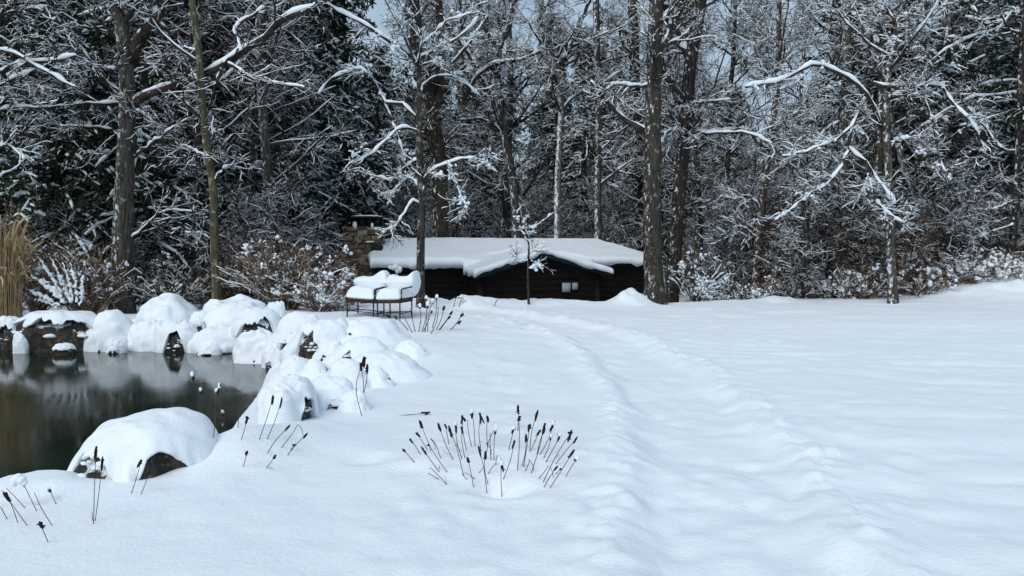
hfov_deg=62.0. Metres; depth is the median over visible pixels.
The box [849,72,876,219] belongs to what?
pine tree
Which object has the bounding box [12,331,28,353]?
boulder
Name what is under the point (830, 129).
pine tree
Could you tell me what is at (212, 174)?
bare tree
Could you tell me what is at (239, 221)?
sapling
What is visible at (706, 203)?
sapling
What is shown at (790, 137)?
sapling
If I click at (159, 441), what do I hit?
boulder
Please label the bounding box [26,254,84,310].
snow plumed shrub
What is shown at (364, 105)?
bare tree
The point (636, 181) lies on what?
bare tree
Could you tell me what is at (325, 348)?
boulder
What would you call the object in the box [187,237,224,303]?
sapling
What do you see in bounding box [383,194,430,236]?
sapling
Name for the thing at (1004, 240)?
sapling
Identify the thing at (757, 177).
sapling
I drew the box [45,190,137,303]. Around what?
sapling
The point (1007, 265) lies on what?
shrub
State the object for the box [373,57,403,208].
pine tree
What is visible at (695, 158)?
bare tree
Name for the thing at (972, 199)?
sapling
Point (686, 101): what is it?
bare tree
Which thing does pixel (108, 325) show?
boulder
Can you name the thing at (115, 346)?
boulder
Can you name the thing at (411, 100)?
pine tree
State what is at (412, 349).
boulder
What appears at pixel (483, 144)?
pine tree
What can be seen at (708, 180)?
pine tree
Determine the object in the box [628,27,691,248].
pine tree
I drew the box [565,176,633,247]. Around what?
sapling
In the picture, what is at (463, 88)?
bare tree
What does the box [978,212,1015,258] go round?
sapling
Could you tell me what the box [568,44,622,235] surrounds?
pine tree
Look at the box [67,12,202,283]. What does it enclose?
pine tree
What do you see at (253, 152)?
bare tree
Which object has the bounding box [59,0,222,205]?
bare tree
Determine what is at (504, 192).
bare tree
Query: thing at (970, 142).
bare tree
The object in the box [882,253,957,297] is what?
shrub
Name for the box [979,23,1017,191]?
pine tree
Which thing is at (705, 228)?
sapling
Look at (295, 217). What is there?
sapling
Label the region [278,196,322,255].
sapling
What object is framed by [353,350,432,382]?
boulder
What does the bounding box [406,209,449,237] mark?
sapling
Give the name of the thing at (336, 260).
sapling
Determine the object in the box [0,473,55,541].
dry perennial
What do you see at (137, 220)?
sapling
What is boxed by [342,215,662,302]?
cabin
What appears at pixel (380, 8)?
sky
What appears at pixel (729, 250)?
sapling
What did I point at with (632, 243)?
sapling
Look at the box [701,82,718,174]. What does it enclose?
pine tree
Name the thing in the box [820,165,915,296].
sapling
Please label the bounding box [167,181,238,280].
sapling
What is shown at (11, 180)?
pine tree
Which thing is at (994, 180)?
sapling
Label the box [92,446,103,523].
dry perennial
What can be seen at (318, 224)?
sapling
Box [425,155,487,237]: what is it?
sapling
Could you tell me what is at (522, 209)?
bare tree
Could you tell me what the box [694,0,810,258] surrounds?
bare tree
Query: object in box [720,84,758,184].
pine tree
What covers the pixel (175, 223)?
sapling
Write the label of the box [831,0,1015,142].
bare tree
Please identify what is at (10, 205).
sapling
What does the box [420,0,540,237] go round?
bare tree
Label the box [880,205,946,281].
sapling
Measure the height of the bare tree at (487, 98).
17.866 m
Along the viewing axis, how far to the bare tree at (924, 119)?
28.69 m
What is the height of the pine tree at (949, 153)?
10.737 m
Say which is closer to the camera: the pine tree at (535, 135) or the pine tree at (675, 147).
the pine tree at (675, 147)
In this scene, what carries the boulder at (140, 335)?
on the ground at (812, 437)
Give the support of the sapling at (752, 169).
on the ground at (812, 437)
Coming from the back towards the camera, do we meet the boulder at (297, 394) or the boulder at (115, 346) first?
the boulder at (115, 346)
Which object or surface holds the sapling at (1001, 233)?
on the ground at (812, 437)
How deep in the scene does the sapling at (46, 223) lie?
20.41 m
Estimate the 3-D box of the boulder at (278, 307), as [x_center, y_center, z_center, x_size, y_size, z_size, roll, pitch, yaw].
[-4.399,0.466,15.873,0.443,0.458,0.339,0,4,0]
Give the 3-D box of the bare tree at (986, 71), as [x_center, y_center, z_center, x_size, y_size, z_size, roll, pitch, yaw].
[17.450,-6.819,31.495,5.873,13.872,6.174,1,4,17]
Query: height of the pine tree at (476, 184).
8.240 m
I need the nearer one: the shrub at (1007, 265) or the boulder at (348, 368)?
the boulder at (348, 368)
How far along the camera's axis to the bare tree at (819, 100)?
50.94 m
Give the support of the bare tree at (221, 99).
on the ground at (812, 437)
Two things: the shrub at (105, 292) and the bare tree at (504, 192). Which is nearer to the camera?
the shrub at (105, 292)
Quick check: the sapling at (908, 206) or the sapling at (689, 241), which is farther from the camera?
the sapling at (689, 241)
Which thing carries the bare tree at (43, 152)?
on the ground at (812, 437)
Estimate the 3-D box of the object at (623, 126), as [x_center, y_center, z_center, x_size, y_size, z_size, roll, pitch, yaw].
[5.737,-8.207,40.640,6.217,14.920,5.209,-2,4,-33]
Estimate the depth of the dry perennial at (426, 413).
7.63 m
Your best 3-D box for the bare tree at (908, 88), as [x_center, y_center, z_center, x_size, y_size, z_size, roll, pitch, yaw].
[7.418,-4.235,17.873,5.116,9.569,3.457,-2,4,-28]
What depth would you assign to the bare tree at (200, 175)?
21.20 m
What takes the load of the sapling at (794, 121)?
on the ground at (812, 437)
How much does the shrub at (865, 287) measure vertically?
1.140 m
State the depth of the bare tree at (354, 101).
34.57 m
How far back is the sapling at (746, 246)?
24.05 m
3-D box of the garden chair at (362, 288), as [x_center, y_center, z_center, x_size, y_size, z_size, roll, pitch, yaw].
[-2.811,0.175,16.492,1.287,1.040,0.776,3,5,40]
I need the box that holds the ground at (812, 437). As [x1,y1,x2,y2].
[0,211,1023,575]
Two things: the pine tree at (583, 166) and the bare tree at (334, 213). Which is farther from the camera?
the pine tree at (583, 166)
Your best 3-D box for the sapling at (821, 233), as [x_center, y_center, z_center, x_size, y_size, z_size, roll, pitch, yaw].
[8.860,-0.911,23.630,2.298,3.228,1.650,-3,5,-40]
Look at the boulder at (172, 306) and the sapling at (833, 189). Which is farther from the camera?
the sapling at (833, 189)
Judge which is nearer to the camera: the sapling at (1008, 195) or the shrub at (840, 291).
the shrub at (840, 291)
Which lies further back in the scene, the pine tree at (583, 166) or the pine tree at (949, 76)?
the pine tree at (583, 166)
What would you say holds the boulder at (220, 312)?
on the ground at (812, 437)
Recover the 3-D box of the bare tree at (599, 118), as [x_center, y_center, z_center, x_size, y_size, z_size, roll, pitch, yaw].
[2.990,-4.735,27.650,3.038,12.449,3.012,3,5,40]
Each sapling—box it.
[0,137,35,282]
[1,183,51,305]
[22,176,105,304]
[27,199,110,305]
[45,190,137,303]
[97,207,194,304]
[104,225,175,304]
[137,171,188,257]
[142,236,209,303]
[162,240,196,301]
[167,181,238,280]
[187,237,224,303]
[193,177,295,229]
[198,169,314,304]
[213,151,261,196]
[221,183,324,304]
[246,239,301,302]
[248,199,347,299]
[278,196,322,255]
[295,195,336,276]
[295,213,343,280]
[309,246,350,302]
[331,167,406,238]
[375,171,411,236]
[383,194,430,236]
[385,183,430,238]
[397,205,465,237]
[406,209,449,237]
[416,174,494,237]
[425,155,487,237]
[476,191,523,237]
[483,191,522,237]
[488,201,553,237]
[490,178,575,237]
[505,193,561,304]
[519,180,589,237]
[520,163,561,236]
[540,204,577,237]
[562,182,609,239]
[563,198,613,241]
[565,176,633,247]
[573,165,633,248]
[602,184,665,290]
[621,124,701,284]
[661,179,711,291]
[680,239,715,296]
[684,197,788,297]
[685,173,730,245]
[686,210,718,271]
[687,207,767,301]
[688,153,784,283]
[688,195,720,272]
[694,199,767,296]
[707,159,815,291]
[720,176,793,213]
[732,105,874,297]
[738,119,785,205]
[742,166,789,188]
[747,194,818,297]
[747,200,821,287]
[749,214,822,297]
[762,96,839,284]
[762,148,864,276]
[770,153,845,299]
[770,181,834,291]
[794,204,854,297]
[811,212,838,272]
[813,197,910,297]
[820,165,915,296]
[857,183,932,275]
[859,168,912,280]
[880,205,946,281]
[885,218,957,283]
[908,154,1022,283]
[908,192,988,259]
[920,169,1022,259]
[923,150,1013,256]
[957,156,1012,220]
[962,186,1023,274]
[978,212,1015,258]
[984,217,1019,257]
[996,171,1012,222]
[1000,184,1012,237]
[1005,167,1023,261]
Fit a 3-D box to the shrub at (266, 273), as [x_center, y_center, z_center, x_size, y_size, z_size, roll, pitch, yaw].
[-4.743,-0.360,18.202,3.322,1.882,2.838,0,4,0]
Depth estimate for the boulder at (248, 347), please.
13.70 m
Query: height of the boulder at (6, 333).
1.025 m
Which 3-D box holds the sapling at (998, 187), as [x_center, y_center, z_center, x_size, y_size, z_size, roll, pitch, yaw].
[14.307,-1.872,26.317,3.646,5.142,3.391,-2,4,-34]
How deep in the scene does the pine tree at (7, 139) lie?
24.64 m
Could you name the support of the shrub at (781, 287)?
on the ground at (812, 437)
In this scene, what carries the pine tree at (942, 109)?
on the ground at (812, 437)
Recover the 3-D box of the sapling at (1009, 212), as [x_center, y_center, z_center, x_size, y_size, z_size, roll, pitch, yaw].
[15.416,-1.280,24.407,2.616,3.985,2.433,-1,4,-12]
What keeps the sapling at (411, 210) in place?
on the ground at (812, 437)
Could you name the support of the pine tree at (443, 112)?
on the ground at (812, 437)
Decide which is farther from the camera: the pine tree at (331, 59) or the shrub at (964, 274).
the pine tree at (331, 59)
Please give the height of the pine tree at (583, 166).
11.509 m
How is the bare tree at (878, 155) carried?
on the ground at (812, 437)
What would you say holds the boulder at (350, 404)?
on the ground at (812, 437)
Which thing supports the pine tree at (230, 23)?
on the ground at (812, 437)
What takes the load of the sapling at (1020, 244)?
on the ground at (812, 437)
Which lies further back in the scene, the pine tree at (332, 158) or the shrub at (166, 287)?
the pine tree at (332, 158)
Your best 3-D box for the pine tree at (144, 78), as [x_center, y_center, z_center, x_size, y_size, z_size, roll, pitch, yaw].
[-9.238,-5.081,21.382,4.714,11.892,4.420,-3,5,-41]
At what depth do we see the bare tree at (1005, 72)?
29.93 m
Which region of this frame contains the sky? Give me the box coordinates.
[226,0,993,199]
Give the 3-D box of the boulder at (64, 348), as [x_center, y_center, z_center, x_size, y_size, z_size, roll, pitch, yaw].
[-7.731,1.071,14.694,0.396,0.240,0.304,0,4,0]
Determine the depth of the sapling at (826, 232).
26.37 m
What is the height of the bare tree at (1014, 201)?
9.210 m
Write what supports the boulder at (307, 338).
on the ground at (812, 437)
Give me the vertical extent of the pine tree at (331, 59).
15.622 m
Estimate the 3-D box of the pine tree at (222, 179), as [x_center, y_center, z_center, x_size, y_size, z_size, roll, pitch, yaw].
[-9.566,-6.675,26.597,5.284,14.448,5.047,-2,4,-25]
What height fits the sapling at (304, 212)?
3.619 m
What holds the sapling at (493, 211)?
on the ground at (812, 437)
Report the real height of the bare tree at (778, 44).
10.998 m
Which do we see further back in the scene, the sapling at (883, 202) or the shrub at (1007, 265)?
the sapling at (883, 202)
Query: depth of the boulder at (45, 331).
14.91 m
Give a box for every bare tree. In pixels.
[0,0,111,277]
[0,0,114,186]
[0,0,336,313]
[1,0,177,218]
[50,0,285,303]
[53,0,229,150]
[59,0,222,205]
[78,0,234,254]
[116,0,270,299]
[155,0,373,245]
[166,0,355,232]
[172,0,368,191]
[203,0,372,221]
[237,32,340,274]
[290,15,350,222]
[297,19,375,156]
[305,17,380,192]
[318,0,504,307]
[363,0,492,222]
[387,0,510,237]
[387,0,555,237]
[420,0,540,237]
[423,0,589,237]
[429,0,533,231]
[446,3,548,203]
[458,53,554,237]
[495,0,638,237]
[552,0,664,239]
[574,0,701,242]
[575,0,724,304]
[582,0,816,283]
[585,0,676,251]
[587,0,756,290]
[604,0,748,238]
[623,0,793,302]
[625,26,708,184]
[682,0,841,290]
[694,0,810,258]
[721,0,850,188]
[740,0,1009,303]
[785,0,1017,210]
[789,0,856,193]
[790,0,879,295]
[803,12,869,159]
[810,8,872,232]
[815,0,935,229]
[816,0,973,222]
[829,3,985,187]
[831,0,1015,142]
[858,0,1023,217]
[890,0,1023,213]
[944,0,1023,259]
[948,0,1016,180]
[962,13,1014,164]
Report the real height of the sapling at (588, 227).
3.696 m
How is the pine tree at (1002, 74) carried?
on the ground at (812, 437)
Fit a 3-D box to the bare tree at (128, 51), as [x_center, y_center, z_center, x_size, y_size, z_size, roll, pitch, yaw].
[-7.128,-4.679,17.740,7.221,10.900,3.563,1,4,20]
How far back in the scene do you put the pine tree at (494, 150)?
57.25 m
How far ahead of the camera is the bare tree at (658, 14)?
19.33 m
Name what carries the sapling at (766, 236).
on the ground at (812, 437)
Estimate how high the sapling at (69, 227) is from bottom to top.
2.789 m
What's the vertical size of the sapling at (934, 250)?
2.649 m
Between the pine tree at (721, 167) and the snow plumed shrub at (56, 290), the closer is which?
the snow plumed shrub at (56, 290)
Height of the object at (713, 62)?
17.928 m
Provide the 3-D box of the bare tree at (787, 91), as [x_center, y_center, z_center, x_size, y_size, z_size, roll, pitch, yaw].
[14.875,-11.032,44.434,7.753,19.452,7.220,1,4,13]
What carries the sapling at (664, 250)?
on the ground at (812, 437)
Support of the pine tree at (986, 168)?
on the ground at (812, 437)
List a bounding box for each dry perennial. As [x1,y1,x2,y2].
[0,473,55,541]
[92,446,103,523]
[131,460,149,493]
[190,371,227,436]
[238,394,307,468]
[356,356,368,415]
[385,294,463,332]
[400,411,429,415]
[402,405,578,495]
[453,294,497,306]
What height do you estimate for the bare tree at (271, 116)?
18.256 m
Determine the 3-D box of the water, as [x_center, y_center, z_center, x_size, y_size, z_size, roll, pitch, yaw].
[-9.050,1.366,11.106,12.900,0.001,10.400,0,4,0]
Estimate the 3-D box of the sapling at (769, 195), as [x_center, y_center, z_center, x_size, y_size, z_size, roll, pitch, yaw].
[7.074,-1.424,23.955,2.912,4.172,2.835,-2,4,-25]
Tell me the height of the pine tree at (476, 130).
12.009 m
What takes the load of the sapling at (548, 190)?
on the ground at (812, 437)
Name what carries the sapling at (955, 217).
on the ground at (812, 437)
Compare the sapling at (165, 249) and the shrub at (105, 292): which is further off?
the sapling at (165, 249)
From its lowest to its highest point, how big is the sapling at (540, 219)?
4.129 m
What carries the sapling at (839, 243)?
on the ground at (812, 437)
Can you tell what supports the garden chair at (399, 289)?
on the ground at (812, 437)
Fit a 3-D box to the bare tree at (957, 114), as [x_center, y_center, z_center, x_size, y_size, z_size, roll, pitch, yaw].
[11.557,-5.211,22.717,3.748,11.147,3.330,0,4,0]
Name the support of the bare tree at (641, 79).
on the ground at (812, 437)
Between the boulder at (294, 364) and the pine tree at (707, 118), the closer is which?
the boulder at (294, 364)
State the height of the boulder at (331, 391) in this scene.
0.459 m
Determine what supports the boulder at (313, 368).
on the ground at (812, 437)
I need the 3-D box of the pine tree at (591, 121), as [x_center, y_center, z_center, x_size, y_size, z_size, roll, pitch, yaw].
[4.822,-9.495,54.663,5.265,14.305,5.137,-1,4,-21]
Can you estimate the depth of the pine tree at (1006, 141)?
26.98 m
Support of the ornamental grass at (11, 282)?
on the ground at (812, 437)
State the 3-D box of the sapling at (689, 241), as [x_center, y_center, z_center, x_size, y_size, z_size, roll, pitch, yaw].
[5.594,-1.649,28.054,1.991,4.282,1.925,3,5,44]
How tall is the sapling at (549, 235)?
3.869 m
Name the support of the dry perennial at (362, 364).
on the ground at (812, 437)
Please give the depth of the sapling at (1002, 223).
21.63 m
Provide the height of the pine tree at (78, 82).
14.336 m
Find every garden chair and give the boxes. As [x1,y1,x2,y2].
[345,270,389,316]
[375,270,420,318]
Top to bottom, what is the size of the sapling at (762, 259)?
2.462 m
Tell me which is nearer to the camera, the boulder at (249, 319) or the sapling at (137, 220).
the boulder at (249, 319)
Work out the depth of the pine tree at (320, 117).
25.91 m
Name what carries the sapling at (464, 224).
on the ground at (812, 437)
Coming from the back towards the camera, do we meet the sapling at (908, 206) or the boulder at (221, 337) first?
the sapling at (908, 206)
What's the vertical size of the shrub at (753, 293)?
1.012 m
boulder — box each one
[0,315,19,349]
[11,309,96,352]
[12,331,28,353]
[52,343,75,354]
[67,407,218,481]
[83,310,133,351]
[105,340,127,353]
[127,319,157,351]
[135,293,198,322]
[153,319,197,352]
[187,325,235,353]
[189,310,206,331]
[196,343,221,355]
[203,294,266,327]
[229,307,280,337]
[232,328,272,363]
[255,374,319,424]
[261,344,280,368]
[264,311,319,349]
[266,301,286,318]
[267,355,308,382]
[279,318,348,363]
[299,359,326,379]
[312,339,341,360]
[312,375,353,410]
[322,336,389,369]
[328,358,370,389]
[337,390,371,411]
[340,316,414,344]
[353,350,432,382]
[365,366,395,387]
[393,339,431,359]
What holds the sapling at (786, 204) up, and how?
on the ground at (812, 437)
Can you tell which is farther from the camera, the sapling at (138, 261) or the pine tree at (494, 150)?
the pine tree at (494, 150)
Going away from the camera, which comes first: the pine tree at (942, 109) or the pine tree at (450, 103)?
the pine tree at (942, 109)
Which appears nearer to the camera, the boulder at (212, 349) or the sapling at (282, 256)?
the boulder at (212, 349)
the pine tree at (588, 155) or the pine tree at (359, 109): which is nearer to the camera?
the pine tree at (359, 109)
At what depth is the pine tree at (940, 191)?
21.44 m
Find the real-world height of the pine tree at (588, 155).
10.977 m
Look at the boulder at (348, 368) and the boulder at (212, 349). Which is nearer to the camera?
the boulder at (348, 368)
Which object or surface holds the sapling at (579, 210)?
on the ground at (812, 437)
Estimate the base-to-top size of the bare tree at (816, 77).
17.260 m
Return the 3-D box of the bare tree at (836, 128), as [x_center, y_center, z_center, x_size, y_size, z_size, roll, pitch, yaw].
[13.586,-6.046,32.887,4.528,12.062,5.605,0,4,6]
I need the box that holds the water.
[0,350,268,477]
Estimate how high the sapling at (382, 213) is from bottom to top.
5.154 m
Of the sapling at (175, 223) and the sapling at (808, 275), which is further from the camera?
the sapling at (175, 223)
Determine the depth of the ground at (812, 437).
5.89 m
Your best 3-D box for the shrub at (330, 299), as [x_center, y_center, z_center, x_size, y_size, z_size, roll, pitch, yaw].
[-3.972,0.042,17.616,2.057,1.268,1.675,0,4,0]
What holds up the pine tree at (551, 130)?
on the ground at (812, 437)
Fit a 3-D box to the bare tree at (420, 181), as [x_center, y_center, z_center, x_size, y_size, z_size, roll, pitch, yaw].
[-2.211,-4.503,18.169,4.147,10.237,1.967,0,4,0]
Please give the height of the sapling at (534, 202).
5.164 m
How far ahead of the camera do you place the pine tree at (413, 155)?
61.28 m
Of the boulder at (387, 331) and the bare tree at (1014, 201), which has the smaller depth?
the boulder at (387, 331)
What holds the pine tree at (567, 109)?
on the ground at (812, 437)
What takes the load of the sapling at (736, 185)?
on the ground at (812, 437)
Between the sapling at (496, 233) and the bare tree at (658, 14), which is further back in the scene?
the sapling at (496, 233)
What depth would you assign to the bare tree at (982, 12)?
26.36 m
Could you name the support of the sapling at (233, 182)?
on the ground at (812, 437)
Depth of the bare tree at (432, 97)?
26.08 m
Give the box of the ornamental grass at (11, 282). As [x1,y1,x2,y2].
[0,200,47,316]
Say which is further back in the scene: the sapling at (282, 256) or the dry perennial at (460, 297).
the sapling at (282, 256)
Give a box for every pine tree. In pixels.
[0,0,139,309]
[0,2,113,236]
[0,37,74,217]
[3,0,108,214]
[43,0,237,305]
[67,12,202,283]
[83,0,262,269]
[164,1,276,195]
[221,0,360,273]
[230,0,344,275]
[289,2,391,251]
[302,0,415,260]
[308,9,390,275]
[357,41,404,215]
[358,66,389,181]
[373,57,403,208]
[379,65,431,225]
[403,98,430,205]
[404,62,476,230]
[425,86,455,195]
[447,67,499,237]
[448,130,483,235]
[449,83,495,232]
[476,96,501,232]
[477,81,534,235]
[514,12,587,233]
[521,102,567,226]
[522,50,590,237]
[549,24,616,237]
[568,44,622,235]
[569,27,616,177]
[580,53,632,209]
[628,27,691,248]
[661,137,693,244]
[673,135,702,227]
[690,81,751,229]
[693,159,719,240]
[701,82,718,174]
[709,121,741,204]
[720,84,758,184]
[756,0,1023,211]
[816,112,837,166]
[834,11,970,269]
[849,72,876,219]
[868,0,1023,262]
[891,20,973,206]
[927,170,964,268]
[949,2,1012,184]
[972,3,1018,246]
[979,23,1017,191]
[982,2,1013,143]
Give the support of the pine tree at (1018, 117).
on the ground at (812, 437)
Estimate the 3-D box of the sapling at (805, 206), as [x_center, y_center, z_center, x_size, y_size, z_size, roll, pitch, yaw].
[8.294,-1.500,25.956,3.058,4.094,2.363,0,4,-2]
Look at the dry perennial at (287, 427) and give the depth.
6.02 m
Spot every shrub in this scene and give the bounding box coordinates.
[17,222,87,311]
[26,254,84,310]
[27,228,146,314]
[119,242,211,303]
[186,219,261,308]
[205,227,364,310]
[270,259,369,311]
[667,246,732,301]
[703,276,775,300]
[738,260,818,298]
[807,261,860,298]
[834,261,916,298]
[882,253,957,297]
[923,244,990,283]
[954,244,1023,281]
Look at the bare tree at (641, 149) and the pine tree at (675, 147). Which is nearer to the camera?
the bare tree at (641, 149)
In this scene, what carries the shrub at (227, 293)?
on the ground at (812, 437)
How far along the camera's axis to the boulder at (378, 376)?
9.07 m
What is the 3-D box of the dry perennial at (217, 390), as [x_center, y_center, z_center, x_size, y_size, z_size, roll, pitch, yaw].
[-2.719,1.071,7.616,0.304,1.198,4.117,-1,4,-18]
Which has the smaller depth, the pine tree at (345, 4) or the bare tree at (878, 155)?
the bare tree at (878, 155)
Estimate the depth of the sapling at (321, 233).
25.80 m
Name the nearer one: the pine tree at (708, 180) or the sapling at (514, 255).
the sapling at (514, 255)
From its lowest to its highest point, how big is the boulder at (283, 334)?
0.960 m
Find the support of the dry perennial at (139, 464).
on the ground at (812, 437)
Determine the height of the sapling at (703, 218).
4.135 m
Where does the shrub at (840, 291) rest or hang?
on the ground at (812, 437)
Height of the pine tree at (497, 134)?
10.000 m
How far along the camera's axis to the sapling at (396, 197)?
36.60 m
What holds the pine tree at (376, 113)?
on the ground at (812, 437)
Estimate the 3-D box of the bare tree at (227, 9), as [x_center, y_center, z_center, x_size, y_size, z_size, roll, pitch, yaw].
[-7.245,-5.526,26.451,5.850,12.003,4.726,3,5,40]
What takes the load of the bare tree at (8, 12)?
on the ground at (812, 437)
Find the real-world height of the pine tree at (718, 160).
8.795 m
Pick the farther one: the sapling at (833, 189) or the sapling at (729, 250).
the sapling at (833, 189)
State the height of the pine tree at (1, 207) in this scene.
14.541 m
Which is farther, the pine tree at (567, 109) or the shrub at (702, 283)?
the pine tree at (567, 109)
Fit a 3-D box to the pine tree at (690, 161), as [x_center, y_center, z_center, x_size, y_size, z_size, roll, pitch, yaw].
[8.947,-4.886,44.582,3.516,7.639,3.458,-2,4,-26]
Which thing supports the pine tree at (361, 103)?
on the ground at (812, 437)
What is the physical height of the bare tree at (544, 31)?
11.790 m
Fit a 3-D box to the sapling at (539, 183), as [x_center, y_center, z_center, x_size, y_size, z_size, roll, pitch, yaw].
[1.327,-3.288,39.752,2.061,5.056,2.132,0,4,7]
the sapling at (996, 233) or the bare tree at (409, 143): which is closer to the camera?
the sapling at (996, 233)
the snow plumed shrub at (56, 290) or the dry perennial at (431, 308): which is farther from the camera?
the snow plumed shrub at (56, 290)
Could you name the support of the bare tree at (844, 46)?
on the ground at (812, 437)
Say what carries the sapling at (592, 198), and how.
on the ground at (812, 437)
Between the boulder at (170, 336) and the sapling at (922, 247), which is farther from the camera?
the sapling at (922, 247)
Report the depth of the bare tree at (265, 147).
21.50 m
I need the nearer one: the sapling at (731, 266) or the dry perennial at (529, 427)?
the dry perennial at (529, 427)
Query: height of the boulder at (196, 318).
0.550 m
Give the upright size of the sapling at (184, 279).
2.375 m
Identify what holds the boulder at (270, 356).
on the ground at (812, 437)
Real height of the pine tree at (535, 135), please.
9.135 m
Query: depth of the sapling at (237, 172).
26.17 m
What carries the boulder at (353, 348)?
on the ground at (812, 437)
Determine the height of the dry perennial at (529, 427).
0.616 m
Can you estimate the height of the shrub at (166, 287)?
1.627 m
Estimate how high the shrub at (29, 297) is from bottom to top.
2.080 m
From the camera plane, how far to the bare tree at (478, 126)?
45.24 m
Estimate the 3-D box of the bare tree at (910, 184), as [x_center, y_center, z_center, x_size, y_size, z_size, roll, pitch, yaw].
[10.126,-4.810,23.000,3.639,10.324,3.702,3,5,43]
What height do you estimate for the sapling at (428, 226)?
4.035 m

